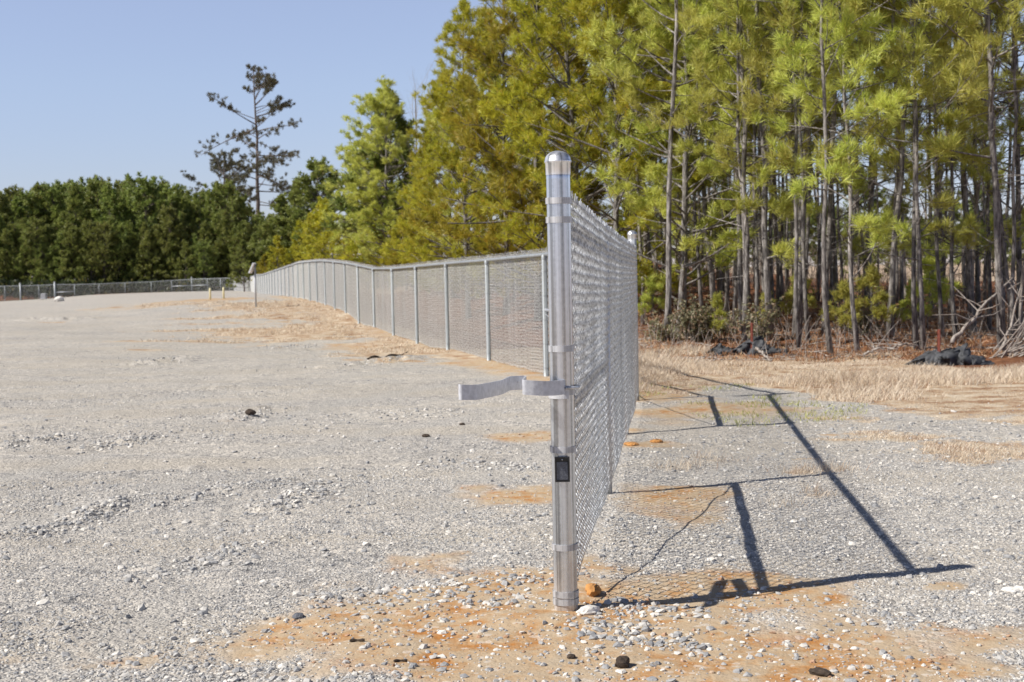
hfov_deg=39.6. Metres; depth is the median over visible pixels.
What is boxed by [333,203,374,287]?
pine tree
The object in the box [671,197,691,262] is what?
pine tree
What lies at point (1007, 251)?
pine tree
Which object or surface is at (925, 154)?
pine tree
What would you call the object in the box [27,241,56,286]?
pine tree
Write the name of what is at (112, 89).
sky
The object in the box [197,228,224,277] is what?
pine tree
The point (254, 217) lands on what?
pine tree
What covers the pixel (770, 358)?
fallen branches
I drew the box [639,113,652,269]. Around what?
pine tree
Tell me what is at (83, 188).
pine tree
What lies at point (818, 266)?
pine tree
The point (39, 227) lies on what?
pine tree
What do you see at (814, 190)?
pine tree
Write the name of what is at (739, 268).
pine tree
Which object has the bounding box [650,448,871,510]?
dry weeds
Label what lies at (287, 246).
pine tree
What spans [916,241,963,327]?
pine sapling
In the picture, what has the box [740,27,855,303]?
pine tree
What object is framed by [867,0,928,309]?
pine tree
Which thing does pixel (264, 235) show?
pine tree
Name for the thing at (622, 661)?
dark clod
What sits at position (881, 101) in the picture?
pine tree
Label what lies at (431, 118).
pine tree
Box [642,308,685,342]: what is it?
shrub
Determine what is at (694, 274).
pine sapling
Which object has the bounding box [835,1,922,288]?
pine tree
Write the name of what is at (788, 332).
undergrowth
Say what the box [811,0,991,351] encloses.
pine tree
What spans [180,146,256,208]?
pine tree
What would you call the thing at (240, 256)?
pine tree
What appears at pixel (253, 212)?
pine tree
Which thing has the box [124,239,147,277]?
pine tree
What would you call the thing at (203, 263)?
pine tree
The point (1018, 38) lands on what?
pine tree
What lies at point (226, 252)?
pine tree
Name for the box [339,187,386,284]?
pine tree
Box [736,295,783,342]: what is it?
shrub
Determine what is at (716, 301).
pine sapling
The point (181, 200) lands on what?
pine tree
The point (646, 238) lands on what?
pine tree
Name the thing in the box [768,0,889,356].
pine tree
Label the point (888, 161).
pine tree
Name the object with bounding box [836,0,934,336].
pine tree
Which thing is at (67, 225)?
pine tree
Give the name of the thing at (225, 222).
pine tree
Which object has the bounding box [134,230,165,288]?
pine tree
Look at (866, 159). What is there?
pine tree
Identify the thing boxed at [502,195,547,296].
pine tree
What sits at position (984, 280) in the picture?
pine tree
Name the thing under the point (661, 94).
pine tree
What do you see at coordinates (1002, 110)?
pine tree
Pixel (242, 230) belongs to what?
pine tree
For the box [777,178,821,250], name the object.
pine tree
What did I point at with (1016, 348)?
brush pile
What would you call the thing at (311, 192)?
pine tree
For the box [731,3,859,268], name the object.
pine tree
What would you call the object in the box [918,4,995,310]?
pine tree
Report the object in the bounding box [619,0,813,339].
pine tree
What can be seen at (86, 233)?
pine tree
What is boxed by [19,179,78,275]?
pine tree
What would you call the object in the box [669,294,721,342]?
shrub
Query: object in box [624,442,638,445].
clay clod
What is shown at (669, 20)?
pine tree
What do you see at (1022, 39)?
pine tree
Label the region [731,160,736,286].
pine tree
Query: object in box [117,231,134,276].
pine tree
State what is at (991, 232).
pine tree
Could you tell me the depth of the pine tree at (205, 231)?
154.92 m
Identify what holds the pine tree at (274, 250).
on the ground at (116, 326)
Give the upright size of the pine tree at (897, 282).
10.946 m
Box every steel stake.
[750,323,752,348]
[937,329,940,351]
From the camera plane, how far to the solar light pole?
51.29 m
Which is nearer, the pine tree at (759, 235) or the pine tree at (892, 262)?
the pine tree at (892, 262)
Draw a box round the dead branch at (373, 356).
[367,352,407,359]
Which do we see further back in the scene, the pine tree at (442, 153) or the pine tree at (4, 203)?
the pine tree at (4, 203)
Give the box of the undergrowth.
[638,298,1023,360]
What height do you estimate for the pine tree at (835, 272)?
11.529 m
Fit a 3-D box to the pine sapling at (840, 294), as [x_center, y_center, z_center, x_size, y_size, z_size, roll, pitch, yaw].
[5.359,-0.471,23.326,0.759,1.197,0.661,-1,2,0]
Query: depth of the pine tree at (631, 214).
32.49 m
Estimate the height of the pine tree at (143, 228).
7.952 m
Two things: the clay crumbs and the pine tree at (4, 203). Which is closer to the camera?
the clay crumbs
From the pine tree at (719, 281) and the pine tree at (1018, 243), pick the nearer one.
the pine tree at (1018, 243)
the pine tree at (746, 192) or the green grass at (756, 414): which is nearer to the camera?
the green grass at (756, 414)
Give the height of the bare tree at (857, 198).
6.347 m
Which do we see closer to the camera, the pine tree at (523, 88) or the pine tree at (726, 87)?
the pine tree at (726, 87)
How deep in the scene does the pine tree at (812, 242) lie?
92.99 m
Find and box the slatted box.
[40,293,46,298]
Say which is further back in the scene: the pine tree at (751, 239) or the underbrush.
the pine tree at (751, 239)
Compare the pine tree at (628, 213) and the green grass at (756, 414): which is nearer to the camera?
the green grass at (756, 414)
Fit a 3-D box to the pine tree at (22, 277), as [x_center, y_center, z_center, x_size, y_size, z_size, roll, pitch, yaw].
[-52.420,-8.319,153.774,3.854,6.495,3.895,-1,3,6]
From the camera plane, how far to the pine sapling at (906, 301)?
25.25 m
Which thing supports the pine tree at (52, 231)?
on the ground at (116, 326)
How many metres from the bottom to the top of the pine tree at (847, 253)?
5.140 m
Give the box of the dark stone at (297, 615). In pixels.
[292,612,304,618]
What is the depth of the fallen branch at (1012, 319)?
20.95 m
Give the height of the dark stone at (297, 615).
0.029 m
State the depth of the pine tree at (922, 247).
89.93 m
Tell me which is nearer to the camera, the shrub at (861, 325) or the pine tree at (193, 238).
the shrub at (861, 325)
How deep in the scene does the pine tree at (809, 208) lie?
26.10 m
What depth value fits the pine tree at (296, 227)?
129.21 m
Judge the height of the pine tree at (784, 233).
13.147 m
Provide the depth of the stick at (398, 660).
4.92 m
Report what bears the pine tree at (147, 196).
on the ground at (116, 326)
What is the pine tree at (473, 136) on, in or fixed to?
on the ground at (116, 326)
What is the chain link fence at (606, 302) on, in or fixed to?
on the ground at (116, 326)
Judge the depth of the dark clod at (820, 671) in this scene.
4.67 m
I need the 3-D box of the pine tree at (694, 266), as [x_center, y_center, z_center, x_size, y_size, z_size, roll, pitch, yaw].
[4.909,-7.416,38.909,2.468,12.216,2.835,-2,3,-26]
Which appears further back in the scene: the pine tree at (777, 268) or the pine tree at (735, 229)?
the pine tree at (735, 229)
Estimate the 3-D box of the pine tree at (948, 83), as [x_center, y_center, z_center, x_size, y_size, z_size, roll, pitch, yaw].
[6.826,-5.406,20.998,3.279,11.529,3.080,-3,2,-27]
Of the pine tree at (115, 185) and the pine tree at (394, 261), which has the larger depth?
the pine tree at (115, 185)
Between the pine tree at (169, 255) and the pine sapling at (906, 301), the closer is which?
the pine sapling at (906, 301)
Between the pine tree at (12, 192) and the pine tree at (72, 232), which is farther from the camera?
the pine tree at (12, 192)
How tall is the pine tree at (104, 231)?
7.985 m
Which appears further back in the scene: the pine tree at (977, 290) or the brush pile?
the pine tree at (977, 290)
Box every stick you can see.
[350,638,364,641]
[393,659,406,661]
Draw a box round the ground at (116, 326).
[0,262,1023,681]
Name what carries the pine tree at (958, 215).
on the ground at (116, 326)
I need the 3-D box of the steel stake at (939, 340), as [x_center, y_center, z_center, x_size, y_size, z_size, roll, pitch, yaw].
[5.700,0.079,18.968,0.045,0.471,0.043,-1,3,0]
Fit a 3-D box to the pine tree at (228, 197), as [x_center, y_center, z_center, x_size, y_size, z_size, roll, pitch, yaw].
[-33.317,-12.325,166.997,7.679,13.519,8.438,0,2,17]
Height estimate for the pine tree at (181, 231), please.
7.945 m
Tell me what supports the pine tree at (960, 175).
on the ground at (116, 326)
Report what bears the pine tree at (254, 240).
on the ground at (116, 326)
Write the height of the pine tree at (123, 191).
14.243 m
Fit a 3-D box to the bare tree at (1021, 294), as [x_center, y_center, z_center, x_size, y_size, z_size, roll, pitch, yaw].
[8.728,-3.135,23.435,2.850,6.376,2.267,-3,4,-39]
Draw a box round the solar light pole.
[248,263,256,306]
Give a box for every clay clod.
[585,583,601,596]
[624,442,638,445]
[650,439,662,442]
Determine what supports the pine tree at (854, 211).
on the ground at (116, 326)
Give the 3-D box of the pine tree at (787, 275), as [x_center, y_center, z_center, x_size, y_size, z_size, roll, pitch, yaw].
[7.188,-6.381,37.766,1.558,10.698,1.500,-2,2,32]
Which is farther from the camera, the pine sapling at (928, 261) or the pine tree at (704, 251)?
the pine tree at (704, 251)
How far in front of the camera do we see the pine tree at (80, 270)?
152.42 m
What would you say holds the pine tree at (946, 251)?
on the ground at (116, 326)
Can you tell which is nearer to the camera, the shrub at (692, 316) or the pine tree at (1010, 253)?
the shrub at (692, 316)
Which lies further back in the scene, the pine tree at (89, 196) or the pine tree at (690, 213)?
the pine tree at (89, 196)
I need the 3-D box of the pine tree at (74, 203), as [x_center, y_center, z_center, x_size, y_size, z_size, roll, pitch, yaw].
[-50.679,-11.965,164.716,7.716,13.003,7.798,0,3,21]
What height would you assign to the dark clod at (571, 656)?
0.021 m
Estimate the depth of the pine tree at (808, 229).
39.34 m
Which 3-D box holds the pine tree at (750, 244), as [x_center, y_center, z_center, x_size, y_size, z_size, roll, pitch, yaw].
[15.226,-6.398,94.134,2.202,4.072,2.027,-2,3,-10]
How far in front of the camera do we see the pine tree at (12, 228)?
152.83 m
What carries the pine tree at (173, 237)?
on the ground at (116, 326)
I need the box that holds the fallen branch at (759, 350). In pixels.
[736,338,771,360]
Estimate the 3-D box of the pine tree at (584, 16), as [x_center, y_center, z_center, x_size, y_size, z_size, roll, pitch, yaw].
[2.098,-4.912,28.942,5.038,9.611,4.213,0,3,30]
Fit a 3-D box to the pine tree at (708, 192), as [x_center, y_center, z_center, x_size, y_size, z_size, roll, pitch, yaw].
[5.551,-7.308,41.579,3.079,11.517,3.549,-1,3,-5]
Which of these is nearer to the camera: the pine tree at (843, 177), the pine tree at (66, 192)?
the pine tree at (843, 177)
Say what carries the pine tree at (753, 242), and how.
on the ground at (116, 326)
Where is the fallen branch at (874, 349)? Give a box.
[863,319,900,355]
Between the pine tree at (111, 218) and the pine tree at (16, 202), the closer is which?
the pine tree at (111, 218)
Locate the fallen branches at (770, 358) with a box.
[638,277,1023,361]
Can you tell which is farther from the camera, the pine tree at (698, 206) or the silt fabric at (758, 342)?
the pine tree at (698, 206)
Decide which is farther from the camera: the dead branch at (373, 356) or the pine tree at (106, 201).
the pine tree at (106, 201)
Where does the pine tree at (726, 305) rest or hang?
on the ground at (116, 326)
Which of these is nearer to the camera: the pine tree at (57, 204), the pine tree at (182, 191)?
the pine tree at (57, 204)
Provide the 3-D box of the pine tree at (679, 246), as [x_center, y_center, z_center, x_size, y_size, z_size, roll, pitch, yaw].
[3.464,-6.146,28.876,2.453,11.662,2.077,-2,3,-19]
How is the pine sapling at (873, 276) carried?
on the ground at (116, 326)
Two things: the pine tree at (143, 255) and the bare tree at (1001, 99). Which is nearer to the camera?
the bare tree at (1001, 99)
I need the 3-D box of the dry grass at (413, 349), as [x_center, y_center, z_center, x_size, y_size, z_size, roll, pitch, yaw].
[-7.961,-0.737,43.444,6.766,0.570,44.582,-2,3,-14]
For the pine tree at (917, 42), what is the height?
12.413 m
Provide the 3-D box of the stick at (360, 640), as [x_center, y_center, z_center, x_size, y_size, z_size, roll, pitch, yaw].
[-0.567,1.096,5.212,0.056,0.013,0.016,-1,3,-5]
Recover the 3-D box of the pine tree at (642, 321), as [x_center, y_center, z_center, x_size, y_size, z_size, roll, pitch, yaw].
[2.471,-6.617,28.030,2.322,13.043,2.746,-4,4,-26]
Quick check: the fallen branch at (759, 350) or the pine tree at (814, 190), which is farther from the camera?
the pine tree at (814, 190)
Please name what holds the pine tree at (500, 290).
on the ground at (116, 326)
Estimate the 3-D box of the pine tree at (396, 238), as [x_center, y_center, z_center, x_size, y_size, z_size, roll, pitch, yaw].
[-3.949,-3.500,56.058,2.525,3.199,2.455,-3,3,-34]
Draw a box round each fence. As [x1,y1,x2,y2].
[0,275,254,300]
[256,246,611,381]
[458,151,638,610]
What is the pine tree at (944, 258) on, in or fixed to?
on the ground at (116, 326)
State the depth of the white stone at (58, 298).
110.98 m
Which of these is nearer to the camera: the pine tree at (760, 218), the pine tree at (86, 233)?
the pine tree at (760, 218)
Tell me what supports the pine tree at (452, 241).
on the ground at (116, 326)
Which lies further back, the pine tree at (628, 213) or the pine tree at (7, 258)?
the pine tree at (7, 258)
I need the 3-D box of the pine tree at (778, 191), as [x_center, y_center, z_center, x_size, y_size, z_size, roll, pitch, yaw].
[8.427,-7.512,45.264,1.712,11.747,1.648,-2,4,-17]
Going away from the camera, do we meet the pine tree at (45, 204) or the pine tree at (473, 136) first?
the pine tree at (473, 136)
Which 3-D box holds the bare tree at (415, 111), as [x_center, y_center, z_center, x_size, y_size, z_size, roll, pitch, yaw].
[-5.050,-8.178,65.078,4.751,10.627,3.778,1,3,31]
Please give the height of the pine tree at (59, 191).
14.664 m
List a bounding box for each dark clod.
[245,409,255,414]
[567,654,575,658]
[615,655,629,667]
[808,667,831,676]
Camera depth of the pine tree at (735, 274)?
28.00 m
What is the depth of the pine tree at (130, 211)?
169.87 m
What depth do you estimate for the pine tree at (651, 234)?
98.56 m
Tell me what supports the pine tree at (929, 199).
on the ground at (116, 326)
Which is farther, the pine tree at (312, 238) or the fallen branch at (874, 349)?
the pine tree at (312, 238)
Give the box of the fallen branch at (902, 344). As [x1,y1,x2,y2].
[862,336,927,351]
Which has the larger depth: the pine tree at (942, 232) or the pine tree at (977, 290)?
the pine tree at (942, 232)
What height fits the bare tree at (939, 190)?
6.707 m
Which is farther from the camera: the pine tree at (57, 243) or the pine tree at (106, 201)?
the pine tree at (106, 201)
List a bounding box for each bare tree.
[381,125,427,203]
[392,43,440,176]
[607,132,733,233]
[697,143,789,226]
[773,76,945,275]
[784,74,850,209]
[883,96,925,297]
[894,54,983,307]
[920,20,1023,289]
[937,9,1023,251]
[954,103,1023,338]
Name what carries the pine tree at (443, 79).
on the ground at (116, 326)
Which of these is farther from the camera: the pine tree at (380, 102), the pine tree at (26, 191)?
the pine tree at (26, 191)
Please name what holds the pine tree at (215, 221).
on the ground at (116, 326)
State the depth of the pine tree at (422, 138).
45.39 m
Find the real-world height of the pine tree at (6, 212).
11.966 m
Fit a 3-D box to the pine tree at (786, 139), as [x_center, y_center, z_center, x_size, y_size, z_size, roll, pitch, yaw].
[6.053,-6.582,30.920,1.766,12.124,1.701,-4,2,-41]
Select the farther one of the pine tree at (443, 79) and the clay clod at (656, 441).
the pine tree at (443, 79)
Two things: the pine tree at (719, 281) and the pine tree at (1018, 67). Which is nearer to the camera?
the pine tree at (719, 281)
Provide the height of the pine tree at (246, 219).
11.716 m
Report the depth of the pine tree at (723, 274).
33.28 m
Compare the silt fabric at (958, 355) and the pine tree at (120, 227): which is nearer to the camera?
the silt fabric at (958, 355)
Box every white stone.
[54,296,63,301]
[576,605,599,614]
[1001,587,1019,592]
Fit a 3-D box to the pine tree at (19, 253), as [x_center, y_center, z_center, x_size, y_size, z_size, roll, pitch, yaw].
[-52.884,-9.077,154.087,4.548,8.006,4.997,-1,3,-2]
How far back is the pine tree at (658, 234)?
126.89 m
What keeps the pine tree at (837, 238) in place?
on the ground at (116, 326)
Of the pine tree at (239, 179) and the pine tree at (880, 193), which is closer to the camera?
the pine tree at (880, 193)
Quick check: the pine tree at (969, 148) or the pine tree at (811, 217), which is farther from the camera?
the pine tree at (811, 217)
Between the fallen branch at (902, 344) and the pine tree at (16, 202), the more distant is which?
the pine tree at (16, 202)
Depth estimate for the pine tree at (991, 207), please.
106.90 m
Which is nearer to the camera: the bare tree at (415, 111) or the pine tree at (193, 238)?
the bare tree at (415, 111)
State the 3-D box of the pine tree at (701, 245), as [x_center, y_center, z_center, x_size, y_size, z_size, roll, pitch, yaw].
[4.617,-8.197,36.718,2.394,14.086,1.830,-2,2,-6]
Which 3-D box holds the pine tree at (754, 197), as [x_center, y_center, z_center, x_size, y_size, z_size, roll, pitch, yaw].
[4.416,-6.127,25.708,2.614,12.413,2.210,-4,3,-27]
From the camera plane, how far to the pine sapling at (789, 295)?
26.80 m
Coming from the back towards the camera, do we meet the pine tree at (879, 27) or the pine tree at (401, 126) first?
the pine tree at (401, 126)
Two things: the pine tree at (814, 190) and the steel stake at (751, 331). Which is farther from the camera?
the pine tree at (814, 190)
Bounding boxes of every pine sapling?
[638,272,665,326]
[672,243,715,307]
[698,290,728,340]
[755,292,776,325]
[778,271,819,314]
[818,278,861,344]
[848,261,898,342]
[894,277,934,336]
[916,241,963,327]
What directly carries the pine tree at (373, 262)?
on the ground at (116, 326)
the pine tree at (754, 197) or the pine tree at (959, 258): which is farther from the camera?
the pine tree at (959, 258)
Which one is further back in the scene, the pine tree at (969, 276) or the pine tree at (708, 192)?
the pine tree at (708, 192)
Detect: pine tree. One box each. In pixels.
[0,190,12,223]
[0,191,14,248]
[0,214,14,279]
[0,221,27,280]
[0,239,18,287]
[3,184,33,222]
[4,222,40,287]
[8,195,35,265]
[8,240,37,287]
[12,190,32,275]
[13,215,60,288]
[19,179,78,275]
[24,181,58,242]
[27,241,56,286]
[33,228,60,283]
[41,231,78,289]
[42,186,57,221]
[43,221,87,279]
[50,182,94,272]
[51,179,79,222]
[51,181,61,223]
[58,183,94,230]
[58,224,89,293]
[69,174,116,212]
[69,241,100,289]
[75,219,107,280]
[76,176,119,269]
[78,220,123,282]
[87,183,134,267]
[92,177,126,217]
[94,221,137,281]
[99,214,137,280]
[110,171,181,275]
[117,219,158,279]
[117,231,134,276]
[119,178,143,229]
[119,181,127,214]
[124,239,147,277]
[126,222,164,281]
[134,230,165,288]
[139,185,169,270]
[139,235,162,279]
[142,180,196,278]
[148,203,191,279]
[152,217,176,289]
[160,240,179,279]
[162,222,192,279]
[165,241,201,288]
[171,191,201,234]
[175,184,198,206]
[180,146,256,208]
[181,203,207,273]
[181,233,216,285]
[182,188,218,279]
[186,220,228,288]
[188,239,219,286]
[189,178,258,279]
[194,63,301,214]
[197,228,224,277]
[198,196,216,221]
[204,212,237,279]
[211,208,235,279]
[213,230,253,287]
[224,196,256,261]
[225,239,260,291]
[228,219,258,275]
[234,233,261,282]
[239,203,261,227]
[240,193,299,272]
[244,212,279,237]
[251,254,276,280]
[253,217,275,266]
[264,235,290,272]
[270,176,313,269]
[274,239,293,263]
[278,154,348,259]
[278,219,318,266]
[292,216,319,261]
[293,195,345,269]
[312,213,351,280]
[318,74,447,288]
[318,91,413,287]
[319,91,447,275]
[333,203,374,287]
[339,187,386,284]
[365,232,400,282]
[377,0,539,318]
[378,214,419,290]
[386,206,423,290]
[397,0,621,320]
[397,66,489,297]
[397,207,461,285]
[399,140,468,286]
[413,0,600,315]
[419,7,545,298]
[442,195,495,298]
[464,0,681,306]
[477,0,703,299]
[480,0,643,220]
[481,211,541,299]
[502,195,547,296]
[557,5,671,307]
[571,0,818,331]
[586,0,731,341]
[586,10,647,233]
[589,0,689,325]
[595,4,647,220]
[600,0,704,312]
[606,23,692,281]
[607,0,740,308]
[609,203,625,224]
[617,0,711,292]
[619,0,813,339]
[621,17,716,288]
[631,0,735,319]
[637,216,653,257]
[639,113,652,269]
[650,214,671,258]
[652,2,695,277]
[662,0,771,318]
[668,27,756,265]
[670,6,786,325]
[671,1,723,309]
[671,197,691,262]
[672,0,855,341]
[672,15,705,287]
[680,0,829,324]
[681,0,714,286]
[683,3,803,330]
[691,196,721,263]
[696,0,811,340]
[698,38,798,284]
[699,0,798,309]
[704,27,750,295]
[710,0,879,342]
[712,0,827,349]
[714,19,766,301]
[717,49,789,297]
[718,27,779,288]
[723,2,849,338]
[729,222,752,264]
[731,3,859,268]
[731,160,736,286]
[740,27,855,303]
[746,0,841,318]
[747,0,933,352]
[748,3,798,309]
[748,207,773,270]
[754,0,802,299]
[754,59,789,289]
[764,0,798,291]
[765,13,819,261]
[766,0,908,334]
[767,219,790,272]
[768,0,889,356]
[768,77,799,232]
[772,0,880,314]
[773,219,793,265]
[775,108,835,280]
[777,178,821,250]
[793,211,816,273]
[796,15,848,292]
[798,11,877,301]
[798,73,842,300]
[810,200,840,252]
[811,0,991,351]
[811,115,823,282]
[816,0,931,314]
[821,205,847,263]
[823,0,989,351]
[829,1,858,303]
[835,0,905,292]
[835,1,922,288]
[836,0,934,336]
[836,2,903,309]
[836,181,889,264]
[837,9,912,299]
[837,219,864,274]
[838,36,880,295]
[845,0,975,337]
[852,0,942,302]
[859,0,1023,338]
[862,0,1023,340]
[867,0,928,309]
[872,188,911,274]
[875,217,898,274]
[876,1,945,327]
[882,6,1007,332]
[890,11,947,300]
[893,8,939,292]
[897,0,1023,350]
[898,209,928,272]
[904,6,969,294]
[908,5,949,289]
[910,13,1004,303]
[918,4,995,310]
[920,0,1023,330]
[927,30,969,294]
[927,187,962,264]
[930,12,993,315]
[932,1,1023,333]
[935,0,1023,342]
[938,71,1003,249]
[950,1,1023,336]
[953,202,991,265]
[957,185,1003,273]
[958,32,1007,287]
[967,15,998,300]
[973,8,1023,310]
[974,19,1023,270]
[980,5,1023,301]
[980,210,1011,275]
[997,3,1023,260]
[999,12,1023,150]
[1007,207,1023,267]
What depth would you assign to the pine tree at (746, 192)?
31.91 m
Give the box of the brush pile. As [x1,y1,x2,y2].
[990,302,1023,357]
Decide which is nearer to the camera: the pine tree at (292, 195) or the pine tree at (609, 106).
the pine tree at (609, 106)
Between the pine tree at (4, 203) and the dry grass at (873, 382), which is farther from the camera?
the pine tree at (4, 203)
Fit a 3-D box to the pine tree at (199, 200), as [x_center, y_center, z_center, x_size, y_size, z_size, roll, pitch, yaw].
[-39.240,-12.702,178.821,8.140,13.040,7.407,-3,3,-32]
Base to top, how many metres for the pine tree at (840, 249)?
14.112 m
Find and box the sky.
[0,0,1023,278]
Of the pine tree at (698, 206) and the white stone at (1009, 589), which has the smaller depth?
the white stone at (1009, 589)
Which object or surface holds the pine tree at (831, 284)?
on the ground at (116, 326)
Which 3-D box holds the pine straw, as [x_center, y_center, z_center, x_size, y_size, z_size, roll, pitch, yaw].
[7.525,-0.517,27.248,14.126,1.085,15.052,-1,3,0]
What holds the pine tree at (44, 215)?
on the ground at (116, 326)
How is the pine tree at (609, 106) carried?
on the ground at (116, 326)
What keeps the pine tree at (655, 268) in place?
on the ground at (116, 326)
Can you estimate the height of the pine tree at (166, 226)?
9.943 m
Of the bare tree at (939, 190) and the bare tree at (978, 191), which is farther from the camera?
the bare tree at (939, 190)
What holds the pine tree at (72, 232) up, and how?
on the ground at (116, 326)
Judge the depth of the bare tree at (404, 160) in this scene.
59.19 m
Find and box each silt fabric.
[708,335,797,356]
[904,343,994,365]
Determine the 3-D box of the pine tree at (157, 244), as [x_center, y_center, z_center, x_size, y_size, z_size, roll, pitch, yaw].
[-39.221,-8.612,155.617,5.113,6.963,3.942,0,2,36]
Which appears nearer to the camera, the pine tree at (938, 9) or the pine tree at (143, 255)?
the pine tree at (938, 9)
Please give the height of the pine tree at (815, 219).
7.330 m
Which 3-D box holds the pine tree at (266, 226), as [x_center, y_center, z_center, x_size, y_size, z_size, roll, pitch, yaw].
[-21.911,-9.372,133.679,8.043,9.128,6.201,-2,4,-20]
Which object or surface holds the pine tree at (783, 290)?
on the ground at (116, 326)
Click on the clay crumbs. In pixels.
(815, 677)
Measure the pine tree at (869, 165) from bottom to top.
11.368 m
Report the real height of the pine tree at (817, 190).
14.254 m
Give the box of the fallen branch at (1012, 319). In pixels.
[994,276,1023,352]
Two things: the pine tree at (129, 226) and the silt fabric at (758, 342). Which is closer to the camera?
the silt fabric at (758, 342)
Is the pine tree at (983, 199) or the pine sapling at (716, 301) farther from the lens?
the pine tree at (983, 199)
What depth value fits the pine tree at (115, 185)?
182.84 m
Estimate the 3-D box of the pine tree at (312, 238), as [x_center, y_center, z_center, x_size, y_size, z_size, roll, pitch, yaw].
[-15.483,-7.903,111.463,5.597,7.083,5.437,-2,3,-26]
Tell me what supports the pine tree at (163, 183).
on the ground at (116, 326)
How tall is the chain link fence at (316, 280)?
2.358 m
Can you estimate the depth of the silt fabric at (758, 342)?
21.74 m
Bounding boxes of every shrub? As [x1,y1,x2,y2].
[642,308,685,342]
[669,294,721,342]
[706,308,741,337]
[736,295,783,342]
[834,291,895,335]
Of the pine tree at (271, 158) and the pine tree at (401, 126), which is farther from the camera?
the pine tree at (271, 158)
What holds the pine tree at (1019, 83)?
on the ground at (116, 326)
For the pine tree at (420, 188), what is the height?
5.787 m
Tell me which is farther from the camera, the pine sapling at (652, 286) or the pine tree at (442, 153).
the pine tree at (442, 153)
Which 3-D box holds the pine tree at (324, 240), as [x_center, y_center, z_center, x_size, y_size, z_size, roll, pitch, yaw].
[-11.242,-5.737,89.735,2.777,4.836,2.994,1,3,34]
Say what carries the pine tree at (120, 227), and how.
on the ground at (116, 326)
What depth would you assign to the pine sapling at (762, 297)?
24.21 m
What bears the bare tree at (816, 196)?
on the ground at (116, 326)
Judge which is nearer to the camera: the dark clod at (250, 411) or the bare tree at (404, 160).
the dark clod at (250, 411)
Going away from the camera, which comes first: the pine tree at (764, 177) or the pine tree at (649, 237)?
the pine tree at (764, 177)
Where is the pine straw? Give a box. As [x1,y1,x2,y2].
[541,286,1023,363]
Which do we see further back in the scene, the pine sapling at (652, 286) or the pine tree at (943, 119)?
the pine sapling at (652, 286)
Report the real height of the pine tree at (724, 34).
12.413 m
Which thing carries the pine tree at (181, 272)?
on the ground at (116, 326)
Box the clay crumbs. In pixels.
[104,433,1022,681]
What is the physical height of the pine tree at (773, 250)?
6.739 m
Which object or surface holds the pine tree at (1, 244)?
on the ground at (116, 326)
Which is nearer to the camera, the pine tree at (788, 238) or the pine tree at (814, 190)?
the pine tree at (814, 190)
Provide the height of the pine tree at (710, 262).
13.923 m
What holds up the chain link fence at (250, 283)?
on the ground at (116, 326)
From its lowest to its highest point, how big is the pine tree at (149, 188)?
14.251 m
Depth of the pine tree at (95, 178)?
177.70 m
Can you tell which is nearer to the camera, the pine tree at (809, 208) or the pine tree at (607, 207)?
the pine tree at (809, 208)
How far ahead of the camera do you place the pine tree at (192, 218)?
168.04 m
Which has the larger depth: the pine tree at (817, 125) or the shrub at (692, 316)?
the pine tree at (817, 125)
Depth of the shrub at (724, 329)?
25.62 m
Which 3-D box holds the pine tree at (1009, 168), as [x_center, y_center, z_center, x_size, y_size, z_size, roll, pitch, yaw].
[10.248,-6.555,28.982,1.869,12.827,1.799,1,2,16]
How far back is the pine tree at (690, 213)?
32.92 m
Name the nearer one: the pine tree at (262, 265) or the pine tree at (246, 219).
the pine tree at (262, 265)
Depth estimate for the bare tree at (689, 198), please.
43.69 m
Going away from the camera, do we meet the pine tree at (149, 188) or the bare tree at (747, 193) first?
the bare tree at (747, 193)
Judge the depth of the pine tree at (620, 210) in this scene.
111.34 m
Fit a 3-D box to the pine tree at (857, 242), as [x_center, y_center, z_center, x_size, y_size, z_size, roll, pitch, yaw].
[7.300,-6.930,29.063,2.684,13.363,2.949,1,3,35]
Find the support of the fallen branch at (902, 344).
on the ground at (116, 326)
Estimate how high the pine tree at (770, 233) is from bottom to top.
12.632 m
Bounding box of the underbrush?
[637,231,1023,316]
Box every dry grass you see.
[141,299,449,362]
[575,339,1023,465]
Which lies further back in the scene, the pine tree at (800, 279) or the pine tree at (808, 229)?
the pine tree at (808, 229)
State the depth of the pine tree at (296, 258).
127.33 m
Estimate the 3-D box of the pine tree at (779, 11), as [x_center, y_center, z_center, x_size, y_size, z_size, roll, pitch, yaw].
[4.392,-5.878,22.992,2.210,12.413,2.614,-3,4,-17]
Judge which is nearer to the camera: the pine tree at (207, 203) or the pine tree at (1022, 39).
the pine tree at (1022, 39)
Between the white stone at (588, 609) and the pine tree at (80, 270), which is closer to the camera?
the white stone at (588, 609)
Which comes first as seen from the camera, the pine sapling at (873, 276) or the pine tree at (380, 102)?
the pine sapling at (873, 276)
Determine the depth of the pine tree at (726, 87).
24.18 m
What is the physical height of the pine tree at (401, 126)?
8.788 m
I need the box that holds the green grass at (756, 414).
[639,382,867,426]
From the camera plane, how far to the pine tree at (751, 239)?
134.41 m
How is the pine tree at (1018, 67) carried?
on the ground at (116, 326)
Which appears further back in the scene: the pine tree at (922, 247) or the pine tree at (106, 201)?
the pine tree at (106, 201)

